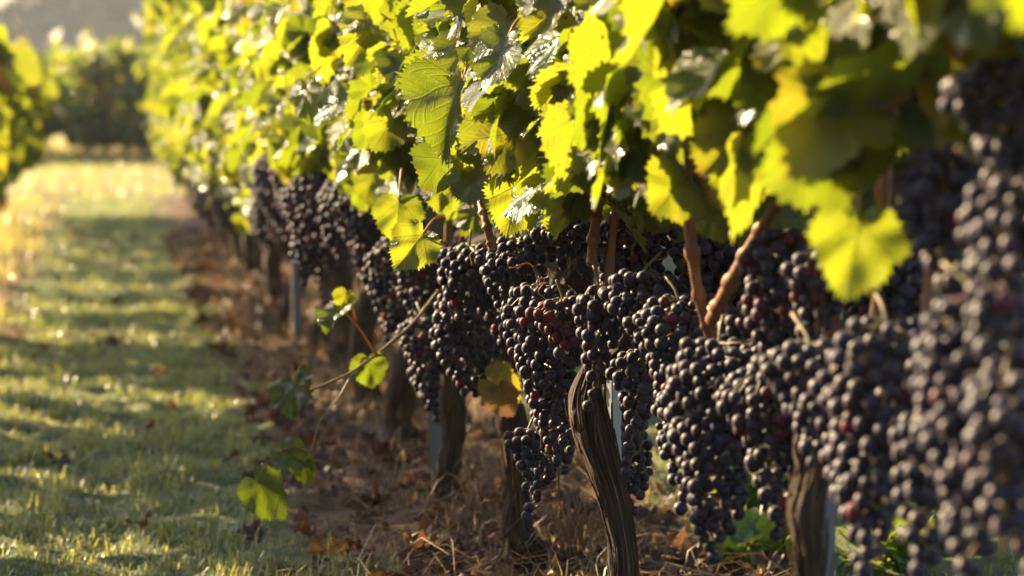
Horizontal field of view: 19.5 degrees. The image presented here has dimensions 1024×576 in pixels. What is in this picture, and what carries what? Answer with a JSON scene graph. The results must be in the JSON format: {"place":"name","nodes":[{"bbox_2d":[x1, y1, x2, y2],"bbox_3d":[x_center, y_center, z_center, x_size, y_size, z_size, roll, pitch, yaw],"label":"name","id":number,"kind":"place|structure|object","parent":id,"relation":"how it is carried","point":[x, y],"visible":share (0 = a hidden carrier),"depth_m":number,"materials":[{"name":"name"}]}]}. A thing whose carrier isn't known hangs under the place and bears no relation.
{"place":"outdoors","nodes":[
{"label":"outdoors","id":0,"kind":"place"},
{"bbox_2d":[0,0,8,7],"bbox_3d":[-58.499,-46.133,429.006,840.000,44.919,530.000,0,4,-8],"label":"hill","id":1,"kind":"structure","parent":0,"point":[2,3],"depth_m":210.62,"materials":[{"name":"plant"}]},
{"bbox_2d":[0,0,149,69],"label":"hillside woods","id":2,"kind":"object","parent":1,"relation":"on","point":[40,26],"visible":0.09,"depth_m":189.70,"materials":[{"name":"grey plant"}]},
{"bbox_2d":[0,188,76,381],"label":"rough grass","id":3,"kind":"structure","parent":0,"point":[7,238],"depth_m":13.76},
{"bbox_2d":[7,154,184,198],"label":"headland grass","id":4,"kind":"structure","parent":0,"point":[85,173],"depth_m":23.23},
{"bbox_2d":[42,135,163,165],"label":"tall dry grass","id":5,"kind":"structure","parent":0,"point":[60,143],"depth_m":30.91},
{"bbox_2d":[346,202,385,279],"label":"grape bunch","id":6,"kind":"object","parent":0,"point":[358,228],"visible":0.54,"depth_m":5.00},
{"bbox_2d":[0,187,1023,575],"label":"grass","id":7,"kind":"structure","parent":0,"point":[90,437],"depth_m":5.60,"materials":[{"name":"plant"}]},
{"bbox_2d":[0,106,1023,575],"bbox_3d":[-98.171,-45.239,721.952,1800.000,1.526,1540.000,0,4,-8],"label":"ground","id":8,"kind":"structure","parent":0,"point":[176,206],"depth_m":5.50,"materials":[{"name":"plant"}]},
{"bbox_2d":[0,25,25,190],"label":"grapevine","id":9,"kind":"object","parent":8,"relation":"on","point":[12,97],"visible":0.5,"depth_m":10.11,"materials":[{"name":"plant"}]},
{"bbox_2d":[6,42,26,186],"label":"grapevine","id":10,"kind":"object","parent":8,"relation":"on","point":[13,171],"visible":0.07,"depth_m":12.16,"materials":[{"name":"plant"}]},
{"bbox_2d":[0,36,42,178],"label":"grapevine","id":11,"kind":"object","parent":8,"relation":"on","point":[25,69],"visible":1,"depth_m":9.21,"materials":[{"name":"plant"}]},
{"bbox_2d":[0,104,50,215],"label":"grapevine","id":12,"kind":"object","parent":8,"relation":"on","point":[46,113],"visible":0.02,"depth_m":15.66,"materials":[{"name":"plant"}]},
{"bbox_2d":[12,47,47,170],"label":"grapevine","id":13,"kind":"object","parent":8,"relation":"on","point":[35,99],"visible":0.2,"depth_m":13.13,"materials":[{"name":"plant"}]},
{"bbox_2d":[15,38,59,137],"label":"grapevine","id":14,"kind":"object","parent":8,"relation":"on","point":[47,132],"visible":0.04,"depth_m":30.23,"materials":[{"name":"plant"}]},
{"bbox_2d":[23,39,57,143],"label":"grapevine","id":15,"kind":"object","parent":8,"relation":"on","point":[26,43],"depth_m":31.70,"materials":[{"name":"plant"}]},
{"bbox_2d":[30,77,58,153],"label":"grapevine","id":16,"kind":"object","parent":8,"relation":"on","point":[50,86],"visible":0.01,"depth_m":15.23,"materials":[{"name":"plant"}]},
{"bbox_2d":[46,59,61,143],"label":"grapevine","id":17,"kind":"object","parent":8,"relation":"on","point":[55,114],"depth_m":33.74,"materials":[{"name":"plant"}]},
{"bbox_2d":[47,27,149,151],"bbox_3d":[-4.295,-2.001,31.056,1.150,1.411,1.354,0,4,-8],"label":"grapevine","id":18,"kind":"object","parent":8,"relation":"on","point":[56,44],"visible":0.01,"depth_m":30.68,"materials":[{"name":"plant"}]},
{"bbox_2d":[49,30,151,162],"bbox_3d":[-4.117,-1.926,30.140,1.138,1.380,1.381,0,4,-8],"label":"grapevine","id":19,"kind":"object","parent":8,"relation":"on","point":[79,81],"visible":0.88,"depth_m":29.71,"materials":[{"name":"plant"}]},
{"bbox_2d":[99,45,153,160],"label":"grapevine","id":20,"kind":"object","parent":8,"relation":"on","point":[129,77],"visible":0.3,"depth_m":29.79,"materials":[{"name":"plant"}]},
{"bbox_2d":[131,0,191,200],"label":"grapevine","id":21,"kind":"object","parent":8,"relation":"on","point":[133,15],"depth_m":17.19,"materials":[{"name":"plant"}]},
{"bbox_2d":[138,0,191,201],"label":"grapevine","id":22,"kind":"object","parent":8,"relation":"on","point":[187,194],"visible":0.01,"depth_m":17.98,"materials":[{"name":"plant"}]},
{"bbox_2d":[138,3,197,212],"bbox_3d":[-1.718,-1.184,16.375,0.671,1.612,0.959,0,4,-8],"label":"grapevine","id":23,"kind":"object","parent":8,"relation":"on","point":[149,21],"visible":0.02,"depth_m":16.39,"materials":[{"name":"plant"}]},
{"bbox_2d":[135,0,206,219],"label":"grapevine","id":24,"kind":"object","parent":8,"relation":"on","point":[200,213],"visible":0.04,"depth_m":15.60,"materials":[{"name":"plant"}]},
{"bbox_2d":[142,0,206,221],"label":"grapevine","id":25,"kind":"object","parent":8,"relation":"on","point":[155,137],"visible":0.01,"depth_m":14.88,"materials":[{"name":"plant"}]},
{"bbox_2d":[139,3,217,232],"bbox_3d":[-1.405,-0.983,14.008,0.682,1.504,0.923,0,4,-8],"label":"grapevine","id":26,"kind":"object","parent":8,"relation":"on","point":[212,221],"visible":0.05,"depth_m":14.03,"materials":[{"name":"plant"}]},
{"bbox_2d":[141,0,229,249],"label":"grapevine","id":27,"kind":"object","parent":8,"relation":"on","point":[224,239],"visible":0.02,"depth_m":12.44,"materials":[{"name":"plant"}]},
{"bbox_2d":[155,4,219,237],"bbox_3d":[-1.261,-0.954,13.216,0.644,1.546,0.920,0,4,-8],"label":"grapevine","id":28,"kind":"object","parent":8,"relation":"on","point":[167,10],"visible":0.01,"depth_m":13.25,"materials":[{"name":"plant"}]},
{"bbox_2d":[144,0,243,267],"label":"grapevine","id":29,"kind":"object","parent":8,"relation":"on","point":[172,111],"visible":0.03,"depth_m":10.90,"materials":[{"name":"plant"}]},
{"bbox_2d":[160,0,232,254],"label":"grapevine","id":30,"kind":"object","parent":8,"relation":"on","point":[175,81],"depth_m":11.67,"materials":[{"name":"plant"}]},
{"bbox_2d":[196,184,209,207],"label":"grape bunch","id":31,"kind":"object","parent":30,"relation":"hanging from","point":[203,197],"visible":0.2,"depth_m":11.48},
{"bbox_2d":[150,0,261,276],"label":"grapevine","id":32,"kind":"object","parent":8,"relation":"on","point":[248,240],"visible":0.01,"depth_m":10.16,"materials":[{"name":"plant"}]},
{"bbox_2d":[162,11,265,296],"bbox_3d":[-0.759,-0.685,9.412,0.672,1.483,0.910,0,4,-8],"label":"grapevine","id":33,"kind":"object","parent":8,"relation":"on","point":[257,249],"visible":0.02,"depth_m":9.44,"materials":[{"name":"plant"}]},
{"bbox_2d":[205,189,233,236],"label":"grape bunch","id":34,"kind":"object","parent":33,"relation":"hanging from","point":[226,226],"visible":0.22,"depth_m":9.44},
{"bbox_2d":[162,0,283,309],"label":"grapevine","id":35,"kind":"object","parent":8,"relation":"on","point":[184,53],"visible":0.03,"depth_m":8.68,"materials":[{"name":"green plant"}]},
{"bbox_2d":[161,0,308,328],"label":"grapevine","id":36,"kind":"object","parent":8,"relation":"on","point":[234,188],"visible":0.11,"depth_m":7.93,"materials":[{"name":"green plant"}]},
{"bbox_2d":[225,195,238,228],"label":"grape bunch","id":37,"kind":"object","parent":36,"relation":"hanging from","point":[228,200],"visible":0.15,"depth_m":8.31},
{"bbox_2d":[198,0,328,351],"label":"grapevine","id":38,"kind":"object","parent":8,"relation":"on","point":[221,103],"visible":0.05,"depth_m":7.34,"materials":[{"name":"green plant"}]},
{"bbox_2d":[239,166,265,234],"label":"grape bunch","id":39,"kind":"object","parent":38,"relation":"hanging from","point":[245,180],"visible":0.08,"depth_m":7.56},
{"bbox_2d":[247,193,275,251],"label":"grape bunch","id":40,"kind":"object","parent":38,"relation":"hanging from","point":[261,238],"visible":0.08,"depth_m":7.54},
{"bbox_2d":[208,0,353,372],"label":"grapevine","id":41,"kind":"object","parent":8,"relation":"on","point":[246,13],"visible":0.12,"depth_m":6.70,"materials":[{"name":"green plant"}]},
{"bbox_2d":[250,145,277,235],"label":"grape bunch","id":42,"kind":"object","parent":41,"relation":"hanging from","point":[258,212],"visible":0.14,"depth_m":6.79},
{"bbox_2d":[252,150,296,242],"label":"grape bunch","id":43,"kind":"object","parent":41,"relation":"hanging from","point":[262,195],"visible":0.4,"depth_m":6.67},
{"bbox_2d":[268,162,297,225],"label":"grape bunch","id":44,"kind":"object","parent":41,"relation":"hanging from","point":[277,181],"visible":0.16,"depth_m":6.46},
{"bbox_2d":[291,234,302,343],"bbox_3d":[-0.541,-0.162,7.476,0.027,0.750,0.021,-1,5,-8],"label":"vine stake","id":45,"kind":"object","parent":8,"relation":"on","point":[297,311],"depth_m":7.48,"materials":[{"name":"grey metal"}]},
{"bbox_2d":[240,0,383,414],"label":"grapevine","id":46,"kind":"object","parent":8,"relation":"on","point":[262,91],"visible":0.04,"depth_m":5.80,"materials":[{"name":"green plant"}]},
{"bbox_2d":[302,210,335,290],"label":"grape bunch","id":47,"kind":"object","parent":46,"relation":"hanging from","point":[329,262],"visible":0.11,"depth_m":6.03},
{"bbox_2d":[262,0,453,453],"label":"grapevine","id":48,"kind":"object","parent":8,"relation":"on","point":[291,44],"visible":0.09,"depth_m":5.19,"materials":[{"name":"green plant"}]},
{"bbox_2d":[281,172,337,287],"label":"grape bunch","id":49,"kind":"object","parent":48,"relation":"hanging from","point":[301,185],"visible":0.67,"depth_m":5.31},
{"bbox_2d":[316,179,350,260],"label":"grape bunch","id":50,"kind":"object","parent":48,"relation":"hanging from","point":[329,230],"visible":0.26,"depth_m":5.22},
{"bbox_2d":[318,188,388,306],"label":"grape bunch","id":51,"kind":"object","parent":48,"relation":"hanging from","point":[341,202],"visible":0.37,"depth_m":5.03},
{"bbox_2d":[323,484,408,520],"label":"dry grass tuft","id":52,"kind":"object","parent":8,"relation":"on","point":[369,506],"visible":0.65,"depth_m":4.42,"materials":[{"name":"plant"}]},
{"bbox_2d":[236,0,510,527],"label":"grapevine","id":53,"kind":"object","parent":8,"relation":"on","point":[263,494],"visible":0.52,"depth_m":4.38,"materials":[{"name":"green plant"}]},
{"bbox_2d":[361,236,414,342],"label":"grape bunch","id":54,"kind":"object","parent":53,"relation":"hanging from","point":[380,279],"visible":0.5,"depth_m":4.58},
{"bbox_2d":[394,223,462,334],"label":"grape bunch","id":55,"kind":"object","parent":53,"relation":"hanging from","point":[425,286],"visible":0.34,"depth_m":4.33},
{"bbox_2d":[0,226,791,575],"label":"fallen leaves","id":56,"kind":"object","parent":8,"relation":"on","point":[658,520],"visible":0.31,"depth_m":4.87,"materials":[{"name":"brown plant"}]},
{"bbox_2d":[0,235,835,575],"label":"dry straw","id":57,"kind":"object","parent":8,"relation":"on","point":[362,463],"visible":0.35,"depth_m":4.80,"materials":[{"name":"plant"}]},
{"bbox_2d":[425,206,452,486],"bbox_3d":[-0.109,0.132,4.620,0.042,0.520,0.006,-1,5,-2],"label":"vine stake","id":58,"kind":"object","parent":8,"relation":"on","point":[435,436],"visible":0.16,"depth_m":4.62,"materials":[{"name":"grey metal"}]},
{"bbox_2d":[288,0,603,571],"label":"grapevine","id":59,"kind":"object","parent":8,"relation":"on","point":[380,40],"visible":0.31,"depth_m":3.88,"materials":[{"name":"green plant"}]},
{"bbox_2d":[395,302,445,423],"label":"grape bunch","id":60,"kind":"object","parent":59,"relation":"hanging from","point":[416,348],"visible":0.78,"depth_m":4.19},
{"bbox_2d":[429,293,485,395],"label":"grape bunch","id":61,"kind":"object","parent":59,"relation":"hanging from","point":[447,331],"visible":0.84,"depth_m":3.84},
{"bbox_2d":[435,229,501,321],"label":"grape bunch","id":62,"kind":"object","parent":59,"relation":"hanging from","point":[452,270],"visible":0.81,"depth_m":3.70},
{"bbox_2d":[460,312,498,397],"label":"grape bunch","id":63,"kind":"object","parent":59,"relation":"hanging from","point":[485,350],"visible":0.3,"depth_m":3.96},
{"bbox_2d":[476,360,521,417],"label":"withered leaf","id":64,"kind":"object","parent":59,"relation":"attached to","point":[498,389],"visible":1,"depth_m":3.84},
{"bbox_2d":[480,310,518,363],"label":"grape bunch","id":65,"kind":"object","parent":59,"relation":"hanging from","point":[496,352],"visible":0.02,"depth_m":4.17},
{"bbox_2d":[474,232,549,352],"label":"grape bunch","id":66,"kind":"object","parent":59,"relation":"hanging from","point":[495,268],"visible":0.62,"depth_m":3.41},
{"bbox_2d":[416,458,546,536],"bbox_3d":[-0.048,0.301,4.259,0.201,0.112,0.186,0,4,-8],"label":"dry grass tuft","id":67,"kind":"object","parent":8,"relation":"on","point":[472,498],"visible":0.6,"depth_m":4.25,"materials":[{"name":"plant"}]},
{"bbox_2d":[447,500,564,554],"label":"dry grass tuft","id":68,"kind":"object","parent":8,"relation":"on","point":[493,543],"visible":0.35,"depth_m":4.04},
{"bbox_2d":[498,489,604,563],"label":"dry grass tuft","id":69,"kind":"object","parent":8,"relation":"on","point":[572,535],"visible":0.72,"depth_m":3.92,"materials":[{"name":"plant"}]},
{"bbox_2d":[351,0,820,575],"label":"grapevine","id":70,"kind":"object","parent":8,"relation":"on","point":[485,86],"visible":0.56,"depth_m":3.03,"materials":[{"name":"green plant"}]},
{"bbox_2d":[467,257,513,346],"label":"grape bunch","id":71,"kind":"object","parent":70,"relation":"hanging from","point":[486,305],"visible":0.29,"depth_m":3.74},
{"bbox_2d":[503,416,545,490],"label":"grape bunch","id":72,"kind":"object","parent":70,"relation":"hanging from","point":[531,453],"visible":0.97,"depth_m":3.34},
{"bbox_2d":[498,266,583,474],"bbox_3d":[0.039,0.091,3.282,0.088,0.234,0.113,-2,4,-28],"label":"grape bunch","id":73,"kind":"object","parent":70,"relation":"hanging from","point":[532,368],"visible":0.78,"depth_m":3.27,"materials":[{"name":"food"}]},
{"bbox_2d":[525,279,583,358],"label":"grape bunch","id":74,"kind":"object","parent":70,"relation":"hanging from","point":[543,317],"visible":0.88,"depth_m":3.17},
{"bbox_2d":[530,219,590,271],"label":"grape bunch","id":75,"kind":"object","parent":70,"relation":"hanging from","point":[572,244],"visible":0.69,"depth_m":3.40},
{"bbox_2d":[572,264,620,411],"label":"grape bunch","id":76,"kind":"object","parent":70,"relation":"hanging from","point":[595,314],"visible":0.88,"depth_m":2.99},
{"bbox_2d":[603,387,652,530],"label":"grape bunch","id":77,"kind":"object","parent":70,"relation":"hanging from","point":[636,480],"visible":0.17,"depth_m":3.42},
{"bbox_2d":[605,348,655,476],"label":"grape bunch","id":78,"kind":"object","parent":70,"relation":"hanging from","point":[623,370],"visible":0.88,"depth_m":3.04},
{"bbox_2d":[598,205,679,332],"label":"grape bunch","id":79,"kind":"object","parent":70,"relation":"hanging from","point":[625,258],"visible":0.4,"depth_m":3.18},
{"bbox_2d":[598,251,691,362],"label":"grape bunch","id":80,"kind":"object","parent":70,"relation":"hanging from","point":[620,293],"visible":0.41,"depth_m":2.94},
{"bbox_2d":[622,275,708,461],"bbox_3d":[0.149,0.081,2.843,0.084,0.185,0.084,0,4,-8],"label":"grape bunch","id":81,"kind":"object","parent":70,"relation":"hanging from","point":[655,319],"visible":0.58,"depth_m":2.83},
{"bbox_2d":[668,235,714,294],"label":"grape bunch","id":82,"kind":"object","parent":70,"relation":"hanging from","point":[676,250],"visible":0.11,"depth_m":3.13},
{"bbox_2d":[680,235,754,339],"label":"grape bunch","id":83,"kind":"object","parent":70,"relation":"hanging from","point":[717,258],"visible":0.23,"depth_m":2.94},
{"bbox_2d":[715,363,795,539],"bbox_3d":[0.208,0.125,2.448,0.086,0.167,0.092,0,4,-8],"label":"grape bunch","id":84,"kind":"object","parent":70,"relation":"hanging from","point":[742,390],"visible":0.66,"depth_m":2.43,"materials":[{"name":"food"}]},
{"bbox_2d":[606,318,621,568],"bbox_3d":[0.110,0.251,3.195,0.012,0.460,0.016,-2,5,-19],"label":"vine stake","id":85,"kind":"object","parent":8,"relation":"on","point":[612,395],"depth_m":3.18,"materials":[{"name":"metal"}]},
{"bbox_2d":[692,529,776,572],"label":"weed plant","id":86,"kind":"object","parent":8,"relation":"on","point":[743,537],"visible":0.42,"depth_m":3.92,"materials":[{"name":"green plant"}]},
{"bbox_2d":[710,466,788,510],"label":"weed plant","id":87,"kind":"object","parent":8,"relation":"on","point":[752,489],"visible":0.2,"depth_m":4.54,"materials":[{"name":"green plant"}]},
{"bbox_2d":[726,509,843,567],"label":"weed plant","id":88,"kind":"object","parent":8,"relation":"on","point":[764,524],"visible":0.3,"depth_m":3.96,"materials":[{"name":"green plant"}]},
{"bbox_2d":[561,0,1023,575],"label":"grapevine","id":89,"kind":"object","parent":8,"relation":"on","point":[663,96],"visible":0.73,"depth_m":2.15,"materials":[{"name":"green plant"}]},
{"bbox_2d":[656,382,714,515],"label":"grape bunch","id":90,"kind":"object","parent":89,"relation":"hanging from","point":[674,477],"visible":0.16,"depth_m":2.75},
{"bbox_2d":[659,314,760,564],"bbox_3d":[0.188,0.132,2.554,0.129,0.216,0.095,3,4,37],"label":"grape bunch","id":91,"kind":"object","parent":89,"relation":"hanging from","point":[698,427],"visible":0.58,"depth_m":2.54,"materials":[{"name":"food"}]},
{"bbox_2d":[717,300,800,351],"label":"grape bunch","id":92,"kind":"object","parent":89,"relation":"hanging from","point":[733,325],"visible":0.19,"depth_m":2.58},
{"bbox_2d":[757,464,786,540],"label":"grape bunch","id":93,"kind":"object","parent":89,"relation":"hanging from","point":[776,533],"visible":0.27,"depth_m":2.55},
{"bbox_2d":[738,214,815,368],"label":"grape bunch","id":94,"kind":"object","parent":89,"relation":"hanging from","point":[765,255],"visible":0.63,"depth_m":2.41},
{"bbox_2d":[751,311,848,467],"bbox_3d":[0.217,0.076,2.228,0.056,0.114,0.081,-3,5,-42],"label":"grape bunch","id":95,"kind":"object","parent":89,"relation":"hanging from","point":[788,359],"visible":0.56,"depth_m":2.21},
{"bbox_2d":[779,248,848,341],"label":"grape bunch","id":96,"kind":"object","parent":89,"relation":"hanging from","point":[806,282],"visible":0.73,"depth_m":2.29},
{"bbox_2d":[800,360,892,501],"bbox_3d":[0.240,0.098,2.149,0.054,0.114,0.061,-3,4,-36],"label":"grape bunch","id":97,"kind":"object","parent":89,"relation":"hanging from","point":[819,408],"visible":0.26,"depth_m":2.15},
{"bbox_2d":[817,287,923,575],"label":"grape bunch","id":98,"kind":"object","parent":89,"relation":"hanging from","point":[864,417],"visible":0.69,"depth_m":2.04,"materials":[{"name":"food"}]},
{"bbox_2d":[841,230,921,330],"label":"grape bunch","id":99,"kind":"object","parent":89,"relation":"hanging from","point":[850,309],"visible":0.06,"depth_m":2.48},
{"bbox_2d":[852,260,964,374],"bbox_3d":[0.310,0.047,2.307,0.092,0.138,0.073,1,4,12],"label":"grape bunch","id":100,"kind":"object","parent":89,"relation":"hanging from","point":[897,292],"visible":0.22,"depth_m":2.28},
{"bbox_2d":[907,86,933,127],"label":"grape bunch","id":101,"kind":"object","parent":89,"relation":"hanging from","point":[914,98],"visible":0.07,"depth_m":2.10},
{"bbox_2d":[889,406,966,575],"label":"grape bunch","id":102,"kind":"object","parent":89,"relation":"hanging from","point":[920,489],"visible":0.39,"depth_m":1.94,"materials":[{"name":"food"}]},
{"bbox_2d":[890,113,998,299],"bbox_3d":[0.273,-0.041,1.866,0.066,0.136,0.079,0,4,-8],"label":"grape bunch","id":103,"kind":"object","parent":89,"relation":"hanging from","point":[928,187],"visible":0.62,"depth_m":1.85,"materials":[{"name":"food"}]},
{"bbox_2d":[823,481,835,575],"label":"vine stake","id":104,"kind":"object","parent":8,"relation":"on","point":[829,511],"visible":0.24,"depth_m":2.42,"materials":[{"name":"grey metal"}]},
{"bbox_2d":[765,194,913,318],"bbox_3d":[0.728,-0.409,6.335,0.558,1.314,1.049,0,4,-8],"label":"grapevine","id":105,"kind":"object","parent":8,"relation":"on","point":[802,219],"depth_m":6.03,"materials":[{"name":"plant"}]},
{"bbox_2d":[835,505,960,572],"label":"weed plant","id":106,"kind":"object","parent":8,"relation":"on","point":[897,551],"visible":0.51,"depth_m":3.96,"materials":[{"name":"green plant"}]},
{"bbox_2d":[808,0,1023,247],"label":"grapevine","id":107,"kind":"object","parent":8,"relation":"on","point":[890,69],"visible":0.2,"depth_m":1.70,"materials":[{"name":"green plant"}]},
{"bbox_2d":[910,260,1023,575],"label":"grape bunch","id":108,"kind":"object","parent":107,"relation":"hanging from","point":[942,382],"visible":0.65,"depth_m":1.73,"materials":[{"name":"food"}]},
{"bbox_2d":[939,52,1023,186],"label":"grape bunch","id":109,"kind":"object","parent":107,"relation":"hanging from","point":[983,85],"visible":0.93,"depth_m":1.74,"materials":[{"name":"food"}]},
{"bbox_2d":[955,144,1023,360],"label":"grape bunch","id":110,"kind":"object","parent":107,"relation":"hanging from","point":[992,223],"visible":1,"depth_m":1.69,"materials":[{"name":"food"}]},
{"bbox_2d":[961,333,1023,574],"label":"grape bunch","id":111,"kind":"object","parent":107,"relation":"hanging from","point":[994,439],"visible":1,"depth_m":1.65,"materials":[{"name":"food"}]},
{"bbox_2d":[521,382,570,521],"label":"grape bunch","id":112,"kind":"object","parent":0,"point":[549,466],"visible":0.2,"depth_m":3.43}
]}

